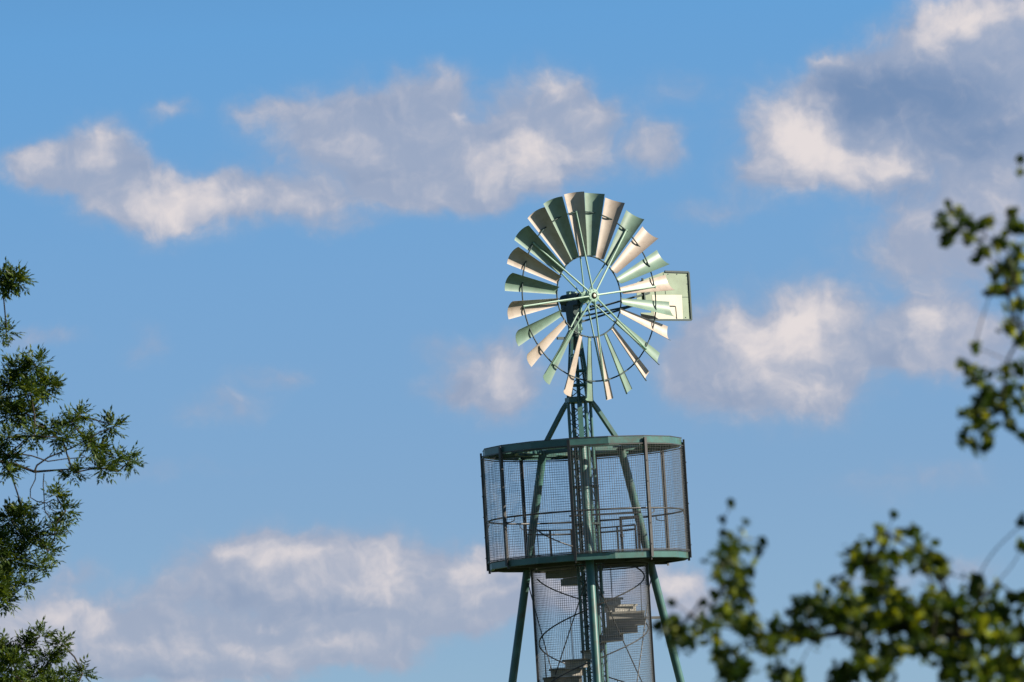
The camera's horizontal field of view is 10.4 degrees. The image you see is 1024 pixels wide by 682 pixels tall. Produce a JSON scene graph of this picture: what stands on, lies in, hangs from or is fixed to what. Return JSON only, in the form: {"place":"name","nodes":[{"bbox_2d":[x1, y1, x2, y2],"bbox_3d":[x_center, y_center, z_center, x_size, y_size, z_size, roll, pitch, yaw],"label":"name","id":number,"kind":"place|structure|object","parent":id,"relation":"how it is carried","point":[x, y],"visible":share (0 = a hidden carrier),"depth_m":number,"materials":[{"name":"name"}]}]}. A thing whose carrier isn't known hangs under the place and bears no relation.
{"place":"outdoors","nodes":[
{"label":"outdoors","id":0,"kind":"place"},
{"bbox_2d":[0,0,1023,681],"label":"sky","id":1,"kind":"structure","parent":0,"point":[276,238],"materials":[{"name":"blue"}]},
{"bbox_2d":[480,191,691,681],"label":"wind pump tower","id":2,"kind":"structure","parent":0,"point":[665,295],"depth_m":149.91,"materials":[{"name":"green metal"}]},
{"bbox_3d":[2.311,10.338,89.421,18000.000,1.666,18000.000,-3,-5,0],"label":"ground","id":3,"kind":"structure","parent":0,"visible":0},
{"bbox_2d":[0,257,147,681],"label":"ash tree","id":4,"kind":"object","parent":3,"relation":"on","point":[17,549],"visible":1,"depth_m":92.10,"materials":[{"name":"green plant"}]},
{"bbox_2d":[651,154,1023,681],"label":"broadleaf tree","id":5,"kind":"object","parent":3,"relation":"on","point":[901,612],"visible":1,"depth_m":21.91,"materials":[{"name":"green plant"}]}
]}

